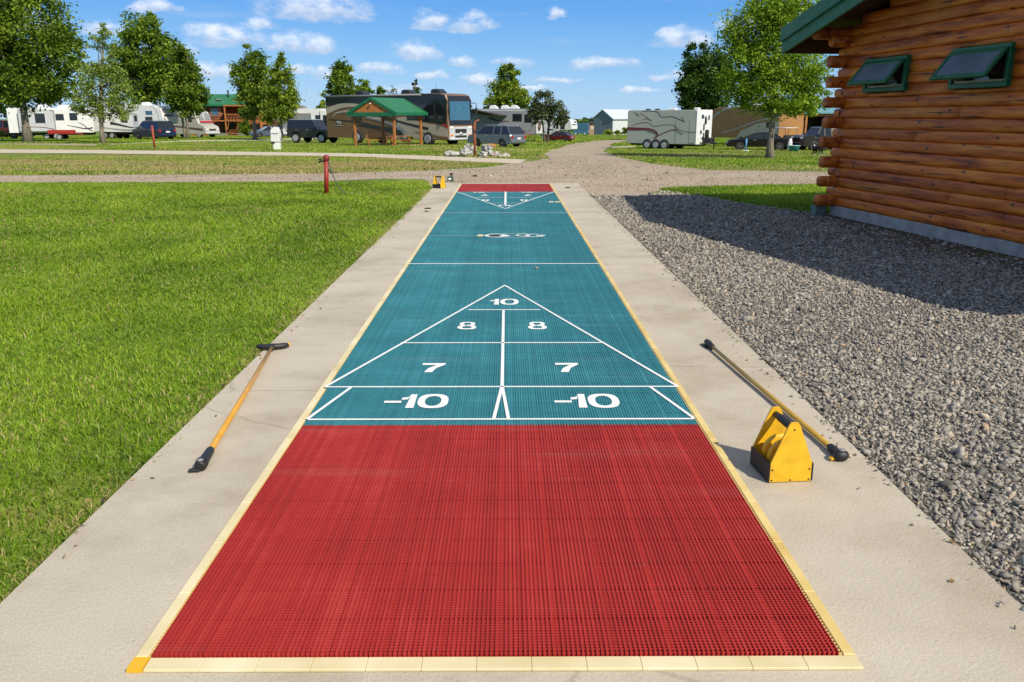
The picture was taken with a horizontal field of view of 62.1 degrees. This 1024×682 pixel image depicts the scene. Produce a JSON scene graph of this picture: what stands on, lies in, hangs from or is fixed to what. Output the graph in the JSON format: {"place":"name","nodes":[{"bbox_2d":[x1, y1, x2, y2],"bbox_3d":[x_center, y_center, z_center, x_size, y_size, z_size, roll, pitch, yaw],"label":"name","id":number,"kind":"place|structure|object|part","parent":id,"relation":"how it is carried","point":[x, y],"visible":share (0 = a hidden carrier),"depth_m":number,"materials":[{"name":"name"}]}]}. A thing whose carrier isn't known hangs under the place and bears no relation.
{"place":"outdoors","nodes":[
{"label":"outdoors","id":0,"kind":"place"},
{"bbox_2d":[4,143,95,148],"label":"driveway","id":1,"kind":"structure","parent":0,"point":[51,144],"depth_m":60.66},
{"bbox_2d":[115,138,313,144],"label":"footpath","id":2,"kind":"structure","parent":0,"point":[219,140],"depth_m":80.54,"materials":[{"name":"grey concrete"}]},
{"bbox_2d":[0,154,509,174],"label":"grass","id":3,"kind":"structure","parent":0,"point":[103,165],"depth_m":26.16,"materials":[{"name":"green plant"}]},
{"bbox_2d":[0,149,524,162],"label":"footpath","id":4,"kind":"structure","parent":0,"point":[474,159],"depth_m":38.70,"materials":[{"name":"grey concrete"}]},
{"bbox_2d":[0,142,563,158],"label":"grass","id":5,"kind":"structure","parent":0,"point":[423,149],"depth_m":47.97,"materials":[{"name":"green plant"}]},
{"bbox_2d":[0,135,735,146],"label":"grass","id":6,"kind":"structure","parent":0,"point":[131,139],"depth_m":76.65,"materials":[{"name":"green plant"}]},
{"bbox_2d":[0,139,830,195],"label":"gravel road","id":7,"kind":"structure","parent":0,"point":[591,150],"depth_m":20.55,"materials":[{"name":"grey gravel"}]},
{"bbox_2d":[447,173,453,181],"bbox_3d":[-1.360,-3.610,18.779,0.130,0.195,0.105,0,15,0],"label":"outlet box","id":8,"kind":"object","parent":7,"relation":"on","point":[450,178],"visible":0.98,"depth_m":18.74,"materials":[{"name":"green metal"}]},
{"bbox_2d":[0,0,841,118],"label":"sky","id":9,"kind":"structure","parent":0,"point":[594,56],"materials":[{"name":"blue"}]},
{"bbox_2d":[0,119,915,602],"bbox_3d":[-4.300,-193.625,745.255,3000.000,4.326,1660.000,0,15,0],"label":"ground","id":10,"kind":"structure","parent":0,"point":[102,431],"depth_m":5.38,"materials":[{"name":"green plant"}]},
{"bbox_2d":[0,130,8,140],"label":"bush","id":11,"kind":"object","parent":10,"relation":"on","point":[2,134],"visible":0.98,"depth_m":77.54,"materials":[{"name":"green plant"}]},
{"bbox_2d":[0,91,18,118],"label":"broadleaf tree","id":12,"kind":"object","parent":10,"relation":"on","point":[2,109],"visible":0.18,"depth_m":99.58,"materials":[{"name":"green plant"}]},
{"bbox_2d":[0,120,34,138],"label":"parked pickup","id":13,"kind":"object","parent":10,"relation":"on","point":[4,125],"visible":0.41,"depth_m":90.87,"materials":[{"name":"paint"}]},
{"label":"windows","id":14,"kind":"part","parent":13,"relation":"part of","materials":[{"name":"black glass"}]},
{"bbox_2d":[0,0,92,141],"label":"broadleaf tree","id":15,"kind":"object","parent":10,"relation":"on","point":[22,79],"visible":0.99,"depth_m":67.51,"materials":[{"name":"green plant"}]},
{"bbox_2d":[6,105,98,138],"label":"travel trailer","id":16,"kind":"object","parent":10,"relation":"on","point":[59,117],"visible":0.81,"depth_m":88.55,"materials":[{"name":"white metal"}]},
{"bbox_2d":[47,130,82,138],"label":"utility trailer","id":17,"kind":"object","parent":10,"relation":"on","point":[63,132],"visible":0.97,"depth_m":84.62,"materials":[{"name":"red paint"}]},
{"bbox_2d":[65,22,140,143],"bbox_3d":[-30.448,-18.961,63.054,5.347,8.765,4.418,0,15,0],"label":"birch tree","id":18,"kind":"object","parent":10,"relation":"on","point":[105,72],"visible":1,"depth_m":62.72,"materials":[{"name":"green plant"}]},
{"bbox_2d":[86,102,177,138],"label":"fifth wheel trailer","id":19,"kind":"object","parent":10,"relation":"on","point":[147,111],"visible":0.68,"depth_m":91.31,"materials":[{"name":"white metal"}]},
{"bbox_2d":[100,8,198,105],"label":"broadleaf tree","id":20,"kind":"object","parent":10,"relation":"on","point":[144,72],"visible":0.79,"depth_m":101.09,"materials":[{"name":"green plant"}]},
{"bbox_2d":[151,125,155,147],"bbox_3d":[-20.251,-11.470,48.052,0.154,1.401,0.130,0,15,0],"label":"marker post","id":21,"kind":"object","parent":10,"relation":"on","point":[153,138],"visible":0.87,"depth_m":47.99,"materials":[{"name":"red paint"}]},
{"bbox_2d":[132,120,176,138],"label":"parked suv","id":22,"kind":"object","parent":10,"relation":"on","point":[163,129],"visible":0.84,"depth_m":86.99,"materials":[{"name":"blue paint"}]},
{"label":"windows","id":23,"kind":"part","parent":22,"relation":"part of","materials":[{"name":"black glass"}]},
{"bbox_2d":[158,41,215,138],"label":"broadleaf tree","id":24,"kind":"object","parent":10,"relation":"on","point":[189,95],"visible":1,"depth_m":89.25,"materials":[{"name":"green plant"}]},
{"bbox_2d":[173,111,219,136],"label":"motorhome","id":25,"kind":"object","parent":10,"relation":"on","point":[200,126],"visible":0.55,"depth_m":102.87,"materials":[{"name":"white metal"}]},
{"bbox_2d":[191,90,276,135],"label":"timber lodge","id":26,"kind":"structure","parent":10,"relation":"on","point":[222,111],"depth_m":131.07,"materials":[{"name":"brown wood"}]},
{"bbox_2d":[209,108,220,116],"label":"window","id":27,"kind":"structure","parent":26,"relation":"in","point":[214,112],"depth_m":130.81,"materials":[{"name":"blue glass"}]},
{"bbox_2d":[222,121,233,132],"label":"doorway","id":28,"kind":"structure","parent":26,"relation":"in","point":[230,128],"depth_m":131.51,"materials":[{"name":"brown wood"}]},
{"bbox_2d":[237,120,252,136],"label":"bush","id":29,"kind":"object","parent":10,"relation":"on","point":[244,127],"visible":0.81,"depth_m":113.74,"materials":[{"name":"green plant"}]},
{"bbox_2d":[226,42,271,139],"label":"poplar tree","id":30,"kind":"object","parent":10,"relation":"on","point":[248,80],"visible":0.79,"depth_m":83.41,"materials":[{"name":"green plant"}]},
{"bbox_2d":[249,121,267,131],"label":"orange van","id":31,"kind":"object","parent":10,"relation":"on","point":[260,125],"visible":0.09,"depth_m":113.31,"materials":[{"name":"metal"}]},
{"bbox_2d":[249,126,286,136],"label":"parked car","id":32,"kind":"object","parent":10,"relation":"on","point":[263,131],"visible":0.38,"depth_m":103.87,"materials":[{"name":"blue paint"}]},
{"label":"windows","id":33,"kind":"part","parent":32,"relation":"part of","materials":[{"name":"grey glass"}]},
{"bbox_2d":[270,127,280,149],"bbox_3d":[-12.501,-10.721,45.172,0.540,1.240,0.440,0,15,0],"label":"power pedestal","id":34,"kind":"object","parent":10,"relation":"on","point":[275,132],"visible":0.91,"depth_m":45.00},
{"bbox_2d":[257,51,306,139],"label":"poplar tree","id":35,"kind":"object","parent":10,"relation":"on","point":[275,106],"visible":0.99,"depth_m":79.92,"materials":[{"name":"green plant"}]},
{"bbox_2d":[282,105,328,139],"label":"travel trailer","id":36,"kind":"object","parent":10,"relation":"on","point":[303,111],"visible":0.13,"depth_m":80.03,"materials":[{"name":"white metal"}]},
{"bbox_2d":[287,119,337,142],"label":"parked jeep","id":37,"kind":"object","parent":10,"relation":"on","point":[307,130],"visible":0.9,"depth_m":67.82,"materials":[{"name":"grey paint"}]},
{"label":"windows","id":38,"kind":"part","parent":37,"relation":"part of","materials":[{"name":"black glass"}]},
{"bbox_2d":[315,100,325,108],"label":"poplar tree","id":39,"kind":"object","parent":10,"relation":"on","point":[322,104],"visible":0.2,"depth_m":124.57,"materials":[{"name":"green plant"}]},
{"bbox_2d":[316,155,345,193],"bbox_3d":[-3.355,-3.066,15.791,0.565,0.770,0.115,2,15,8],"label":"water post","id":40,"kind":"object","parent":10,"relation":"on","point":[325,160],"visible":0.96,"depth_m":15.75,"materials":[{"name":"red metal"}]},
{"bbox_2d":[316,56,367,103],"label":"poplar tree","id":41,"kind":"object","parent":10,"relation":"on","point":[339,76],"visible":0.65,"depth_m":112.09,"materials":[{"name":"green plant"}]},
{"bbox_2d":[355,78,375,93],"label":"poplar tree","id":42,"kind":"object","parent":10,"relation":"on","point":[366,83],"visible":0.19,"depth_m":129.00,"materials":[{"name":"green plant"}]},
{"bbox_2d":[366,129,386,145],"bbox_3d":[-8.850,-13.289,55.602,1.349,1.083,0.775,-2,15,-8],"label":"wagon wheel bench","id":43,"kind":"object","parent":10,"relation":"on","point":[376,138],"visible":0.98,"depth_m":55.70,"materials":[{"name":"brown wood"}]},
{"bbox_2d":[376,86,386,94],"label":"poplar tree","id":44,"kind":"object","parent":10,"relation":"on","point":[380,90],"visible":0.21,"depth_m":132.34,"materials":[{"name":"green plant"}]},
{"bbox_2d":[346,97,427,145],"bbox_3d":[-8.223,-14.451,56.287,3.820,3.190,4.096,7,16,24],"label":"picnic shelter","id":45,"kind":"object","parent":10,"relation":"on","point":[381,107],"visible":0.83,"depth_m":54.85,"materials":[{"name":"green metal"}]},
{"bbox_2d":[387,85,397,93],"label":"sapling tree","id":46,"kind":"object","parent":10,"relation":"on","point":[394,89],"visible":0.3,"depth_m":124.48,"materials":[{"name":"green plant"}]},
{"bbox_2d":[388,136,410,145],"bbox_3d":[-7.373,-13.177,56.054,1.530,0.664,1.445,-3,15,-12],"label":"picnic table","id":47,"kind":"object","parent":10,"relation":"on","point":[407,139],"visible":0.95,"depth_m":55.85,"materials":[{"name":"brown wood"}]},
{"bbox_2d":[325,89,476,144],"bbox_3d":[-8.401,-16.505,62.137,12.890,4.260,3.040,11,19,37],"label":"motorhome coach","id":48,"kind":"object","parent":10,"relation":"on","point":[448,118],"visible":0.77,"depth_m":59.58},
{"bbox_2d":[402,135,413,143],"bbox_3d":[-7.190,-13.698,58.400,0.978,0.804,0.575,0,15,0],"label":"bush","id":49,"kind":"object","parent":10,"relation":"on","point":[411,137],"visible":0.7,"depth_m":58.31,"materials":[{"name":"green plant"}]},
{"bbox_2d":[411,79,422,93],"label":"conifer tree","id":50,"kind":"object","parent":10,"relation":"on","point":[416,89],"visible":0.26,"depth_m":134.01,"materials":[{"name":"green plant"}]},
{"bbox_2d":[277,117,592,131],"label":"treeline","id":51,"kind":"object","parent":10,"relation":"on","point":[584,119],"visible":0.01,"depth_m":299.17,"materials":[{"name":"green plant"}]},
{"bbox_2d":[443,150,459,156],"bbox_3d":[-2.465,-7.674,34.965,0.738,0.315,0.589,0,15,0],"label":"boulder","id":52,"kind":"object","parent":10,"relation":"on","point":[450,153],"visible":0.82,"depth_m":34.79,"materials":[{"name":"grey stone"}]},
{"bbox_2d":[459,148,469,156],"bbox_3d":[-1.950,-7.677,34.856,0.439,0.426,0.619,-7,16,-24],"label":"boulder","id":53,"kind":"object","parent":10,"relation":"on","point":[463,152],"visible":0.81,"depth_m":34.69,"materials":[{"name":"grey stone"}]},
{"bbox_2d":[463,143,476,154],"bbox_3d":[-1.761,-8.031,35.887,0.624,0.634,0.538,0,15,0],"label":"boulder","id":54,"kind":"object","parent":10,"relation":"on","point":[470,147],"visible":0.43,"depth_m":35.73,"materials":[{"name":"grey stone"}]},
{"bbox_2d":[473,119,478,154],"bbox_3d":[-1.461,-8.308,35.020,0.256,1.578,0.135,0,15,0],"label":"water post","id":55,"kind":"object","parent":10,"relation":"on","point":[474,136],"visible":0.94,"depth_m":34.97,"materials":[{"name":"metal"}]},
{"bbox_2d":[477,151,487,156],"bbox_3d":[-1.184,-7.457,34.147,0.446,0.344,0.573,0,15,0],"label":"boulder","id":56,"kind":"object","parent":10,"relation":"on","point":[482,153],"visible":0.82,"depth_m":33.96,"materials":[{"name":"grey stone"}]},
{"bbox_2d":[481,144,492,155],"bbox_3d":[-1.058,-7.984,35.839,0.629,0.637,0.479,10,18,33],"label":"boulder","id":57,"kind":"object","parent":10,"relation":"on","point":[488,148],"visible":0.61,"depth_m":35.65,"materials":[{"name":"grey stone"}]},
{"bbox_2d":[489,151,499,156],"bbox_3d":[-0.669,-7.530,34.379,0.563,0.300,0.681,0,15,0],"label":"boulder","id":58,"kind":"object","parent":10,"relation":"on","point":[495,153],"visible":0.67,"depth_m":34.16,"materials":[{"name":"grey stone"}]},
{"bbox_2d":[467,124,525,146],"bbox_3d":[-0.963,-12.665,52.503,3.696,1.356,1.680,12,19,38],"label":"parked wagon","id":59,"kind":"object","parent":10,"relation":"on","point":[503,135],"visible":0.83,"depth_m":51.70,"materials":[{"name":"silver metal"}]},
{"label":"windows","id":60,"kind":"part","parent":59,"relation":"part of","materials":[{"name":"black glass"}]},
{"bbox_2d":[498,153,509,156],"bbox_3d":[-0.312,-7.438,34.076,0.489,0.198,0.559,0,15,0],"label":"boulder","id":61,"kind":"object","parent":10,"relation":"on","point":[503,154],"visible":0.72,"depth_m":33.89,"materials":[{"name":"grey stone"}]},
{"bbox_2d":[471,105,541,134],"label":"travel trailer","id":62,"kind":"object","parent":10,"relation":"on","point":[492,115],"visible":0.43,"depth_m":76.07,"materials":[{"name":"white metal"}]},
{"bbox_2d":[482,62,532,108],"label":"poplar tree","id":63,"kind":"object","parent":10,"relation":"on","point":[505,88],"visible":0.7,"depth_m":106.66,"materials":[{"name":"green plant"}]},
{"bbox_2d":[526,89,570,141],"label":"olive tree","id":64,"kind":"object","parent":10,"relation":"on","point":[537,109],"visible":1,"depth_m":69.20,"materials":[{"name":"green plant"}]},
{"bbox_2d":[541,119,576,137],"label":"fifth wheel trailer","id":65,"kind":"object","parent":10,"relation":"on","point":[571,124],"visible":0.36,"depth_m":96.02,"materials":[{"name":"white metal"}]},
{"bbox_2d":[545,131,574,140],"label":"parked car","id":66,"kind":"object","parent":10,"relation":"on","point":[562,135],"visible":0.81,"depth_m":74.40,"materials":[{"name":"red paint"}]},
{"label":"windows","id":67,"kind":"part","parent":66,"relation":"part of","materials":[{"name":"black glass"}]},
{"bbox_2d":[573,123,588,135],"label":"blue camper","id":68,"kind":"object","parent":10,"relation":"on","point":[583,128],"visible":0.96,"depth_m":136.88,"materials":[{"name":"metal"}]},
{"bbox_2d":[587,121,594,134],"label":"garden shed","id":69,"kind":"structure","parent":10,"relation":"on","point":[591,127],"depth_m":152.89,"materials":[{"name":"beige wood"}]},
{"bbox_2d":[602,129,614,133],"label":"bush","id":70,"kind":"object","parent":10,"relation":"on","point":[607,131],"visible":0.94,"depth_m":145.33,"materials":[{"name":"green plant"}]},
{"bbox_2d":[592,109,628,134],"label":"metal barn","id":71,"kind":"structure","parent":10,"relation":"on","point":[613,120],"depth_m":161.23,"materials":[{"name":"white metal"}]},
{"bbox_2d":[622,127,626,134],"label":"bush","id":72,"kind":"object","parent":10,"relation":"on","point":[624,132],"visible":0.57,"depth_m":145.22,"materials":[{"name":"green plant"}]},
{"bbox_2d":[627,107,716,148],"bbox_3d":[9.022,-11.748,47.074,5.012,2.246,2.039,11,18,35],"label":"cargo trailer","id":73,"kind":"object","parent":10,"relation":"on","point":[663,129],"visible":1,"depth_m":46.37,"materials":[{"name":"grey metal"}]},
{"bbox_2d":[671,36,740,137],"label":"broadleaf tree","id":74,"kind":"object","parent":10,"relation":"on","point":[697,75],"visible":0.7,"depth_m":77.78,"materials":[{"name":"green plant"}]},
{"bbox_2d":[605,146,830,171],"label":"grass","id":75,"kind":"structure","parent":10,"relation":"on","point":[679,155],"depth_m":32.70,"materials":[{"name":"green plant"}]},
{"bbox_2d":[711,102,803,141],"bbox_3d":[16.182,-14.609,57.259,2.276,2.820,6.874,-8,17,-28],"label":"toy hauler trailer","id":76,"kind":"object","parent":10,"relation":"on","point":[725,124],"visible":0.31,"depth_m":56.37,"materials":[{"name":"orange metal"}]},
{"bbox_2d":[725,132,792,149],"bbox_3d":[13.014,-10.537,44.871,3.374,0.924,1.400,3,15,11],"label":"parked sedan","id":77,"kind":"object","parent":10,"relation":"on","point":[758,139],"visible":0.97,"depth_m":44.35,"materials":[{"name":"black paint"}]},
{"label":"windows","id":78,"kind":"part","parent":77,"relation":"part of","materials":[{"name":"black glass"}]},
{"bbox_2d":[709,0,838,157],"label":"maple tree","id":79,"kind":"object","parent":10,"relation":"on","point":[767,77],"visible":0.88,"depth_m":30.93,"materials":[{"name":"green plant"}]},
{"bbox_2d":[775,127,797,148],"bbox_3d":[14.750,-10.907,45.850,0.769,1.166,1.426,-3,15,-10],"label":"golf cart","id":80,"kind":"object","parent":10,"relation":"on","point":[787,136],"visible":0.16,"depth_m":45.45,"materials":[{"name":"paint"}]},
{"bbox_2d":[787,138,791,149],"bbox_3d":[13.913,-9.810,42.584,0.227,0.664,0.249,6,16,23],"label":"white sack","id":81,"kind":"object","parent":10,"relation":"on","point":[790,141],"visible":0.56,"depth_m":42.49,"materials":[{"name":"white plastic"}]},
{"bbox_2d":[788,145,800,150],"bbox_3d":[13.812,-9.419,41.654,0.600,0.315,0.600,0,15,0],"label":"garden tub","id":82,"kind":"object","parent":10,"relation":"on","point":[794,147],"visible":0.91,"depth_m":41.45,"materials":[{"name":"teal plastic"}]},
{"bbox_2d":[791,127,833,149],"bbox_3d":[16.136,-10.553,44.368,2.976,1.200,1.520,-3,15,-12],"label":"vintage pickup","id":83,"kind":"object","parent":10,"relation":"on","point":[812,135],"visible":0.46,"depth_m":43.72,"materials":[{"name":"paint"}]},
{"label":"windows","id":84,"kind":"part","parent":83,"relation":"part of","materials":[{"name":"black glass"}]},
{"bbox_2d":[787,99,838,133],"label":"timber shed","id":85,"kind":"structure","parent":10,"relation":"on","point":[814,121],"depth_m":58.87,"materials":[{"name":"orange wood"}]},
{"bbox_2d":[803,120,812,132],"bbox_3d":[20.100,-14.554,59.098,1.500,1.600,0.100,-1,15,-3],"label":"doorway","id":86,"kind":"structure","parent":85,"relation":"in","point":[809,122],"depth_m":58.96,"materials":[{"name":"black"}]},
{"bbox_2d":[811,144,823,155],"bbox_3d":[12.734,-8.009,35.354,0.247,0.626,0.831,-7,16,-24],"label":"dog","id":87,"kind":"object","parent":10,"relation":"on","point":[816,148],"visible":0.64,"depth_m":35.32},
{"bbox_2d":[780,0,1023,257],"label":"log cabin","id":88,"kind":"object","parent":10,"relation":"on","point":[926,121],"visible":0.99,"depth_m":10.08,"materials":[{"name":"wood"}]},
{"bbox_2d":[847,55,911,92],"bbox_3d":[4.691,-3.382,10.800,0.431,0.417,0.935,-2,15,-8],"label":"window","id":89,"kind":"structure","parent":88,"relation":"in","point":[886,74],"depth_m":10.71,"materials":[{"name":"green paint"}]},
{"bbox_2d":[929,42,1017,88],"bbox_3d":[4.936,-2.923,9.070,0.438,0.430,0.949,-2,15,-8],"label":"window","id":90,"kind":"structure","parent":88,"relation":"in","point":[984,66],"depth_m":8.97,"materials":[{"name":"glass"}]},
{"bbox_2d":[0,183,1023,681],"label":"concrete pavement","id":91,"kind":"structure","parent":0,"point":[878,569],"depth_m":2.92,"materials":[{"name":"beige concrete"}]},
{"bbox_2d":[188,343,290,472],"bbox_3d":[-1.393,0.264,4.309,0.199,0.051,1.907,-1,15,-4],"label":"shuffleboard cue","id":92,"kind":"object","parent":91,"relation":"on","point":[201,462],"visible":1,"depth_m":4.00,"materials":[{"name":"orange wood"}]},
{"bbox_2d":[432,175,445,187],"bbox_3d":[-1.440,-3.144,16.779,0.195,0.243,0.180,9,17,31],"label":"disc caddy","id":93,"kind":"object","parent":91,"relation":"on","point":[436,184],"visible":1,"depth_m":16.75,"materials":[{"name":"yellow"}]},
{"bbox_2d":[126,184,862,672],"bbox_3d":[-0.086,-1.217,9.942,1.892,0.023,16.055,0,15,0],"label":"shuffleboard court","id":94,"kind":"object","parent":91,"relation":"on","point":[496,450],"visible":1,"depth_m":3.03,"materials":[{"name":"red plastic"}]},
{"bbox_2d":[62,199,1014,581],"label":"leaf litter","id":95,"kind":"object","parent":91,"relation":"on","point":[638,247],"visible":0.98,"depth_m":3.79,"materials":[{"name":"brown plant"}]},
{"bbox_2d":[701,339,848,460],"bbox_3d":[1.271,0.237,4.394,0.076,0.052,1.877,-1,15,-5],"label":"shuffleboard cue","id":96,"kind":"object","parent":91,"relation":"on","point":[840,454],"visible":1,"depth_m":4.00,"materials":[{"name":"gold metal"}]},
{"bbox_2d":[750,406,813,481],"bbox_3d":[1.073,0.406,3.373,0.180,0.243,0.195,-1,15,-5],"label":"disc caddy","id":97,"kind":"object","parent":91,"relation":"on","point":[791,460],"visible":0.98,"depth_m":3.30,"materials":[{"name":"yellow wood"}]},
{"bbox_2d":[762,433,783,459],"bbox_3d":[1.071,0.439,3.402,0.148,0.148,0.022,-1,15,-5],"label":"playing disc","id":98,"kind":"object","parent":97,"relation":"in","point":[770,441],"visible":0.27,"depth_m":3.38,"materials":[{"name":"yellow plastic"}]},
{"bbox_2d":[767,439,780,462],"bbox_3d":[1.077,0.453,3.350,0.148,0.148,0.022,-1,15,-5],"label":"playing disc","id":99,"kind":"object","parent":97,"relation":"in","point":[772,450],"visible":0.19,"depth_m":3.33,"materials":[{"name":"yellow plastic"}]},
{"bbox_2d":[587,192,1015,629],"bbox_3d":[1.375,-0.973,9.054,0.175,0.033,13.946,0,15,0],"label":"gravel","id":100,"kind":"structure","parent":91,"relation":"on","point":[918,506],"depth_m":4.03,"materials":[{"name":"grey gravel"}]},
{"bbox_2d":[659,183,830,213],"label":"grass","id":101,"kind":"structure","parent":0,"point":[741,193],"depth_m":15.71,"materials":[{"name":"green plant"}]},
{"bbox_2d":[589,190,1023,300],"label":"gravel","id":102,"kind":"structure","parent":0,"point":[996,272],"depth_m":8.58,"materials":[{"name":"grey gravel"}]},
{"bbox_2d":[590,193,1023,611],"bbox_3d":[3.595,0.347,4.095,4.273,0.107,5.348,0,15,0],"label":"gravel","id":103,"kind":"structure","parent":0,"point":[973,517],"depth_m":4.49,"materials":[{"name":"grey gravel"}]},
{"bbox_2d":[788,211,1023,270],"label":"soil strip","id":104,"kind":"object","parent":103,"relation":"on","point":[948,247],"visible":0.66,"depth_m":9.58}
]}

